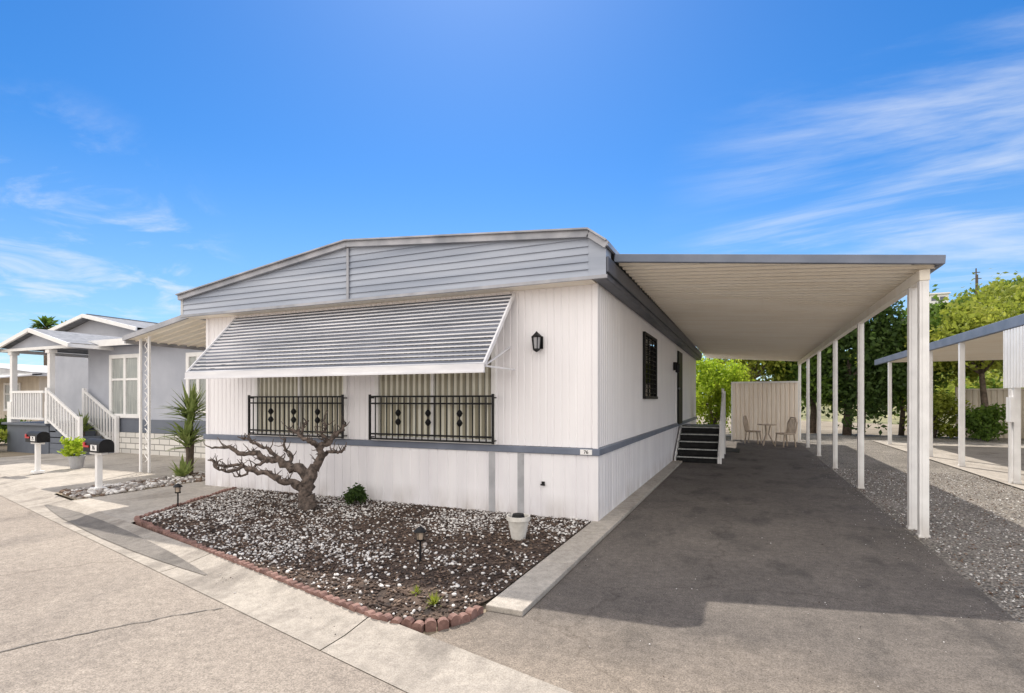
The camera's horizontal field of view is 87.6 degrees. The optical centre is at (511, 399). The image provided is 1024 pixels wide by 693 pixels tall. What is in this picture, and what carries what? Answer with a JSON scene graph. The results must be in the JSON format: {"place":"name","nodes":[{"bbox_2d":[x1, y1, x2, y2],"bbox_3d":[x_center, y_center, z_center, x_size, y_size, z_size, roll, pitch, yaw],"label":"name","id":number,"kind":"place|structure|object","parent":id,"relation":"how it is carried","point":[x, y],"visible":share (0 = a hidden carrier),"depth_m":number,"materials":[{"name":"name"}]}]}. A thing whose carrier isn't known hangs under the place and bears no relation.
{"place":"outdoors","nodes":[
{"label":"outdoors","id":0,"kind":"place"},
{"bbox_2d":[0,453,204,493],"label":"neighbour driveway","id":1,"kind":"structure","parent":0,"point":[68,477],"depth_m":11.63,"materials":[{"name":"concrete"}]},
{"bbox_2d":[25,431,49,473],"bbox_3d":[-9.722,1.071,10.931,0.540,0.859,0.240,0,0,29],"label":"mailbox","id":2,"kind":"object","parent":1,"relation":"on","point":[37,438],"visible":1,"depth_m":10.89,"materials":[{"name":"white paint"}]},
{"bbox_2d":[67,455,85,468],"bbox_3d":[-9.649,1.375,11.839,0.320,0.280,0.320,0,0,24],"label":"flower pot","id":3,"kind":"object","parent":1,"relation":"on","point":[76,462],"visible":0.98,"depth_m":11.74,"materials":[{"name":"white ceramic"}]},
{"bbox_2d":[57,436,85,456],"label":"shrub","id":4,"kind":"object","parent":3,"relation":"in","point":[74,447],"visible":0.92,"depth_m":11.64,"materials":[{"name":"green plant"}]},
{"bbox_2d":[76,409,98,435],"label":"yucca plant","id":5,"kind":"object","parent":1,"relation":"on","point":[85,422],"visible":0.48,"depth_m":15.43,"materials":[{"name":"green plant"}]},
{"bbox_2d":[122,316,205,472],"bbox_3d":[-5.578,-0.150,13.467,2.958,3.399,6.240,0,0,24],"label":"patio cover","id":6,"kind":"object","parent":1,"relation":"on","point":[181,333],"visible":0.3,"depth_m":11.23,"materials":[{"name":"white metal"}]},
{"bbox_2d":[0,496,405,692],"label":"street","id":7,"kind":"structure","parent":0,"point":[57,580],"depth_m":3.50,"materials":[{"name":"grey concrete"}]},
{"bbox_2d":[0,608,219,651],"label":"street crack","id":8,"kind":"object","parent":7,"relation":"on","point":[101,629],"visible":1,"depth_m":3.55,"materials":[{"name":"grey concrete"}]},
{"bbox_2d":[144,488,590,619],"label":"garden mulch","id":9,"kind":"object","parent":0,"point":[380,604],"visible":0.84,"depth_m":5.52,"materials":[{"name":"grey gravel"}]},
{"bbox_2d":[173,483,182,506],"bbox_3d":[-4.670,1.335,7.463,0.120,0.340,0.117,0,0,24],"label":"path light","id":10,"kind":"object","parent":9,"relation":"on","point":[177,486],"visible":0.99,"depth_m":7.45,"materials":[{"name":"black paint"}]},
{"bbox_2d":[204,410,348,511],"bbox_3d":[-3.262,0.893,7.316,2.005,1.532,0.500,0,0,-6],"label":"dwarf tree","id":11,"kind":"object","parent":9,"relation":"on","point":[305,487],"visible":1,"depth_m":7.31,"materials":[{"name":"brown plant"}]},
{"bbox_2d":[338,482,370,504],"bbox_3d":[-2.215,1.353,7.627,0.426,0.336,0.394,0,0,43],"label":"shrub","id":12,"kind":"object","parent":9,"relation":"on","point":[357,493],"visible":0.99,"depth_m":7.55,"materials":[{"name":"green plant"}]},
{"bbox_2d":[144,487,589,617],"bbox_3d":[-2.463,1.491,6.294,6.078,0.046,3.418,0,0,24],"label":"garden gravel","id":13,"kind":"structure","parent":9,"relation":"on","point":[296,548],"depth_m":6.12,"materials":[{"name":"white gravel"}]},
{"bbox_2d":[409,586,421,596],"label":"grass tuft","id":14,"kind":"object","parent":9,"relation":"on","point":[416,589],"visible":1,"depth_m":4.15,"materials":[{"name":"green plant"}]},
{"bbox_2d":[414,526,426,561],"bbox_3d":[-0.847,1.335,4.928,0.120,0.340,0.117,0,0,24],"label":"path light","id":15,"kind":"object","parent":9,"relation":"on","point":[419,531],"visible":1,"depth_m":4.91,"materials":[{"name":"black paint"}]},
{"bbox_2d":[426,590,441,607],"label":"grass tuft","id":16,"kind":"object","parent":9,"relation":"on","point":[434,599],"visible":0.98,"depth_m":3.91,"materials":[{"name":"green plant"}]},
{"bbox_2d":[506,513,529,539],"bbox_3d":[0.069,1.365,5.793,0.260,0.280,0.260,0,0,24],"label":"flower pot","id":17,"kind":"object","parent":9,"relation":"on","point":[518,524],"visible":1,"depth_m":5.71,"materials":[{"name":"white ceramic"}]},
{"bbox_2d":[0,416,954,692],"bbox_3d":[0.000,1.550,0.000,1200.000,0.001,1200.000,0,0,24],"label":"ground","id":18,"kind":"structure","parent":0,"point":[826,428],"depth_m":16.70,"materials":[{"name":"grey concrete"}]},
{"bbox_2d":[0,429,7,439],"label":"shrub","id":19,"kind":"object","parent":18,"relation":"on","point":[3,435],"visible":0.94,"depth_m":15.96,"materials":[{"name":"green plant"}]},
{"bbox_2d":[0,415,31,443],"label":"shrub","id":20,"kind":"object","parent":18,"relation":"on","point":[3,427],"visible":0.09,"depth_m":18.17,"materials":[{"name":"green plant"}]},
{"bbox_2d":[0,363,46,421],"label":"home","id":21,"kind":"object","parent":18,"relation":"on","point":[32,377],"visible":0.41,"depth_m":26.55,"materials":[{"name":"white paint"}]},
{"bbox_2d":[3,383,20,410],"bbox_3d":[-25.160,-0.150,26.868,1.520,1.420,0.060,0,0,24],"label":"window","id":22,"kind":"structure","parent":21,"relation":"in","point":[6,385],"depth_m":27.09,"materials":[{"name":"white paint"}]},
{"bbox_2d":[29,315,57,365],"bbox_3d":[-34.895,-2.389,39.958,2.288,7.907,2.172,0,0,-38],"label":"palm tree","id":23,"kind":"object","parent":18,"relation":"on","point":[45,321],"visible":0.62,"depth_m":39.69,"materials":[{"name":"green plant"}]},
{"bbox_2d":[0,314,251,457],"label":"neighbour home","id":24,"kind":"object","parent":18,"relation":"on","point":[93,366],"visible":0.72,"depth_m":15.37,"materials":[{"name":"grey"}]},
{"bbox_2d":[109,353,138,417],"bbox_3d":[-11.117,-0.400,15.331,1.420,1.820,0.060,0,0,24],"label":"window","id":25,"kind":"structure","parent":24,"relation":"in","point":[123,368],"depth_m":15.32,"materials":[{"name":"white paint"}]},
{"bbox_2d":[186,352,205,412],"bbox_3d":[-8.280,-0.450,14.082,0.920,1.620,0.060,0,0,24],"label":"window","id":26,"kind":"structure","parent":24,"relation":"in","point":[191,357],"depth_m":14.09,"materials":[{"name":"white paint"}]},
{"bbox_2d":[56,471,204,499],"bbox_3d":[-6.144,1.484,10.236,1.113,0.107,4.303,0,0,24],"label":"rock bed","id":27,"kind":"object","parent":18,"relation":"on","point":[131,485],"visible":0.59,"depth_m":9.15,"materials":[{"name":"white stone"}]},
{"bbox_2d":[83,438,113,490],"bbox_3d":[-6.866,1.071,8.855,0.540,0.859,0.240,0,0,29],"label":"mailbox","id":28,"kind":"object","parent":27,"relation":"on","point":[99,448],"visible":0.94,"depth_m":8.81,"materials":[{"name":"white paint"}]},
{"bbox_2d":[155,413,205,473],"bbox_3d":[-6.541,0.869,10.636,1.004,1.296,1.069,0,0,24],"label":"yucca plant","id":29,"kind":"object","parent":27,"relation":"on","point":[185,433],"visible":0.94,"depth_m":10.61,"materials":[{"name":"green plant"}]},
{"bbox_2d":[169,453,196,476],"bbox_3d":[-6.399,1.302,10.424,0.528,0.537,0.785,0,0,-28],"label":"agave plant","id":30,"kind":"object","parent":27,"relation":"on","point":[183,469],"visible":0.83,"depth_m":10.28,"materials":[{"name":"green plant"}]},
{"bbox_2d":[72,481,237,522],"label":"concrete walk","id":31,"kind":"structure","parent":18,"relation":"on","point":[128,506],"depth_m":8.07,"materials":[{"name":"beige concrete"}]},
{"bbox_2d":[157,379,205,472],"bbox_3d":[-6.476,0.543,10.864,1.211,1.942,1.096,0,0,24],"label":"yucca plant","id":32,"kind":"object","parent":18,"relation":"on","point":[191,402],"visible":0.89,"depth_m":10.81,"materials":[{"name":"green plant"}]},
{"bbox_2d":[0,474,571,692],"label":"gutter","id":33,"kind":"object","parent":18,"relation":"on","point":[406,659],"visible":1,"depth_m":3.64,"materials":[{"name":"concrete"}]},
{"bbox_2d":[45,504,205,574],"bbox_3d":[-4.760,1.524,6.253,5.196,0.019,0.267,0,0,38],"label":"gutter stain","id":34,"kind":"object","parent":33,"relation":"on","point":[107,531],"visible":1,"depth_m":5.95,"materials":[{"name":"grey concrete"}]},
{"bbox_2d":[134,487,483,632],"bbox_3d":[-3.053,1.507,5.951,1.611,0.086,7.005,0,0,-41],"label":"garden edging","id":35,"kind":"object","parent":18,"relation":"on","point":[430,624],"visible":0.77,"depth_m":4.03,"materials":[{"name":"brick"}]},
{"bbox_2d":[175,227,701,523],"bbox_3d":[0.464,-0.391,14.127,7.581,3.882,15.165,0,0,24],"label":"mobile home","id":36,"kind":"object","parent":18,"relation":"on","point":[427,367],"visible":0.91,"depth_m":7.52,"materials":[{"name":"paint"}]},
{"bbox_2d":[248,341,347,438],"bbox_3d":[-3.430,-0.160,8.529,1.998,1.520,0.241,0,0,24],"label":"window","id":37,"kind":"structure","parent":36,"relation":"in","point":[287,400],"depth_m":8.55,"materials":[{"name":"white paint"}]},
{"bbox_2d":[368,333,496,444],"bbox_3d":[-1.142,-0.160,7.522,2.038,1.520,0.241,0,0,24],"label":"window","id":38,"kind":"structure","parent":36,"relation":"in","point":[408,407],"depth_m":7.53,"materials":[{"name":"white paint"}]},
{"bbox_2d":[643,331,657,398],"bbox_3d":[2.631,-0.620,10.139,0.070,1.200,1.400,0,0,24],"label":"window","id":39,"kind":"structure","parent":36,"relation":"in","point":[645,334],"depth_m":10.00,"materials":[{"name":"black paint"}]},
{"bbox_2d":[675,346,680,422],"bbox_3d":[4.507,-0.360,14.377,0.130,2.060,1.110,0,0,24],"label":"door","id":40,"kind":"structure","parent":36,"relation":"in","point":[677,349],"depth_m":13.89,"materials":[{"name":"black paint"}]},
{"bbox_2d":[678,351,681,423],"bbox_3d":[4.547,-0.325,14.442,0.030,1.930,0.900,0,0,24],"label":"screen door","id":41,"kind":"structure","parent":36,"relation":"in","point":[679,353],"depth_m":14.40,"materials":[{"name":"black paint"}]},
{"bbox_2d":[486,460,681,616],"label":"kerb","id":42,"kind":"structure","parent":18,"relation":"on","point":[524,594],"depth_m":5.02,"materials":[{"name":"concrete"}]},
{"bbox_2d":[697,348,796,381],"bbox_3d":[11.185,-1.940,26.049,5.049,6.994,5.509,0,0,6],"label":"broadleaf tree","id":43,"kind":"object","parent":18,"relation":"on","point":[756,368],"visible":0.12,"depth_m":24.84,"materials":[{"name":"green plant"}]},
{"bbox_2d":[766,345,856,432],"bbox_3d":[14.070,-1.546,25.124,4.116,6.211,4.601,0,0,24],"label":"broadleaf tree","id":44,"kind":"object","parent":18,"relation":"on","point":[813,413],"visible":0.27,"depth_m":24.04,"materials":[{"name":"green plant"}]},
{"bbox_2d":[799,433,1023,625],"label":"gravel yard","id":45,"kind":"structure","parent":18,"relation":"on","point":[881,457],"depth_m":7.81,"materials":[{"name":"grey gravel"}]},
{"bbox_2d":[614,254,945,537],"bbox_3d":[6.210,-0.127,13.536,3.487,3.354,16.699,0,0,24],"label":"carport","id":46,"kind":"object","parent":45,"relation":"on","point":[801,308],"visible":0.98,"depth_m":7.61,"materials":[{"name":"white paint"}]},
{"bbox_2d":[802,300,906,434],"bbox_3d":[15.164,-2.180,23.280,4.571,7.475,3.981,0,0,24],"label":"evergreen tree","id":47,"kind":"object","parent":45,"relation":"on","point":[880,336],"visible":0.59,"depth_m":22.47,"materials":[{"name":"green plant"}]},
{"bbox_2d":[893,379,974,438],"bbox_3d":[17.436,0.352,21.838,2.221,2.420,2.458,0,0,-16],"label":"shrub","id":48,"kind":"object","parent":45,"relation":"on","point":[943,403],"visible":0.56,"depth_m":21.23,"materials":[{"name":"green plant"}]},
{"bbox_2d":[904,292,1023,438],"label":"broadleaf tree","id":49,"kind":"object","parent":45,"relation":"on","point":[961,318],"visible":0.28,"depth_m":20.96,"materials":[{"name":"green plant"}]},
{"bbox_2d":[950,402,1007,441],"bbox_3d":[18.031,0.828,20.456,1.992,1.485,2.001,0,0,-11],"label":"shrub","id":50,"kind":"object","parent":45,"relation":"on","point":[982,423],"visible":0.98,"depth_m":20.16,"materials":[{"name":"green plant"}]},
{"bbox_2d":[877,284,952,435],"bbox_3d":[17.226,-1.633,23.280,3.619,6.379,3.160,0,0,24],"label":"evergreen tree","id":51,"kind":"object","parent":18,"relation":"on","point":[901,414],"visible":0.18,"depth_m":22.58,"materials":[{"name":"green plant"}]},
{"bbox_2d":[872,440,1023,488],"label":"neighbour slab","id":52,"kind":"structure","parent":18,"relation":"on","point":[989,460],"depth_m":14.10,"materials":[{"name":"concrete"}]},
{"bbox_2d":[874,314,1023,483],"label":"carport","id":53,"kind":"object","parent":52,"relation":"on","point":[1003,340],"visible":0.93,"depth_m":12.13,"materials":[{"name":"white paint"}]},
{"bbox_2d":[933,268,1023,385],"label":"broadleaf tree","id":54,"kind":"object","parent":18,"relation":"on","point":[985,300],"visible":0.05,"depth_m":24.38,"materials":[{"name":"green plant"}]},
{"bbox_2d":[955,387,1023,437],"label":"fence","id":55,"kind":"object","parent":18,"relation":"on","point":[996,395],"visible":0.37,"depth_m":21.89,"materials":[{"name":"beige wood"}]},
{"bbox_2d":[0,0,1023,397],"label":"sky","id":56,"kind":"structure","parent":0,"point":[152,151],"materials":[{"name":"blue"}]},
{"bbox_2d":[429,434,1023,692],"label":"driveway","id":57,"kind":"structure","parent":0,"point":[783,520],"depth_m":3.98,"materials":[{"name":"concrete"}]},
{"bbox_2d":[114,464,1022,680],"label":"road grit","id":58,"kind":"object","parent":57,"relation":"on","point":[799,587],"visible":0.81,"depth_m":4.49,"materials":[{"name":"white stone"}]},
{"bbox_2d":[674,389,725,463],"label":"porch steps","id":59,"kind":"structure","parent":57,"relation":"on","point":[701,443],"depth_m":13.61,"materials":[{"name":"black paint"}]},
{"bbox_2d":[703,380,731,427],"bbox_3d":[6.767,0.438,17.636,0.918,2.240,0.939,0,0,24],"label":"shrub","id":60,"kind":"object","parent":57,"relation":"on","point":[717,395],"visible":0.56,"depth_m":17.55,"materials":[{"name":"green plant"}]},
{"bbox_2d":[696,352,762,432],"bbox_3d":[8.442,-0.305,22.913,3.800,3.726,3.370,0,0,-12],"label":"shrub","id":61,"kind":"object","parent":57,"relation":"on","point":[707,376],"visible":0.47,"depth_m":22.54,"materials":[{"name":"green plant"}]},
{"bbox_2d":[726,448,739,452],"bbox_3d":[6.382,1.530,16.366,1.100,0.015,1.300,0,0,24],"label":"floor mat","id":62,"kind":"object","parent":57,"relation":"on","point":[735,450],"visible":0.45,"depth_m":16.08,"materials":[{"name":"black rubber"}]},
{"bbox_2d":[743,416,761,443],"bbox_3d":[8.460,1.045,18.791,0.558,0.975,0.508,0,0,39],"label":"patio chair","id":63,"kind":"object","parent":57,"relation":"on","point":[745,424],"visible":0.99,"depth_m":18.80,"materials":[{"name":"beige metal"}]},
{"bbox_2d":[731,381,798,441],"bbox_3d":[9.412,0.430,19.900,2.300,2.240,0.110,0,0,24],"label":"privacy screen","id":64,"kind":"object","parent":57,"relation":"on","point":[765,402],"visible":0.88,"depth_m":19.89,"materials":[{"name":"white paint"}]},
{"bbox_2d":[757,424,776,445],"bbox_3d":[8.622,1.180,18.056,0.600,0.720,0.600,0,0,24],"label":"bistro table","id":65,"kind":"object","parent":57,"relation":"on","point":[770,425],"visible":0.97,"depth_m":17.99,"materials":[{"name":"beige metal"}]},
{"bbox_2d":[774,417,797,446],"bbox_3d":[8.971,1.045,17.481,0.558,0.975,0.508,0,0,-9],"label":"patio chair","id":66,"kind":"object","parent":57,"relation":"on","point":[788,432],"visible":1,"depth_m":17.44,"materials":[{"name":"beige metal"}]},
{"bbox_2d":[697,293,1014,424],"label":"hill","id":67,"kind":"structure","parent":0,"point":[883,420],"depth_m":41.65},
{"bbox_2d":[825,276,1023,405],"bbox_3d":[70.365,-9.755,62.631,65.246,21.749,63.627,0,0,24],"label":"broadleaf tree","id":68,"kind":"object","parent":67,"relation":"on","point":[996,383],"visible":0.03,"depth_m":50.34,"materials":[{"name":"green plant"}]},
{"bbox_2d":[929,292,950,305],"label":"hilltop house","id":69,"kind":"structure","parent":67,"relation":"on","point":[941,295],"depth_m":83.97,"materials":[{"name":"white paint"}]},
{"bbox_2d":[929,300,954,313],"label":"broadleaf tree","id":70,"kind":"object","parent":67,"relation":"on","point":[938,308],"visible":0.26,"depth_m":81.02,"materials":[{"name":"green plant"}]},
{"bbox_2d":[974,268,979,294],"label":"utility pole","id":71,"kind":"object","parent":67,"relation":"on","point":[975,272],"visible":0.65,"depth_m":82.89,"materials":[{"name":"brown wood"}]}
]}

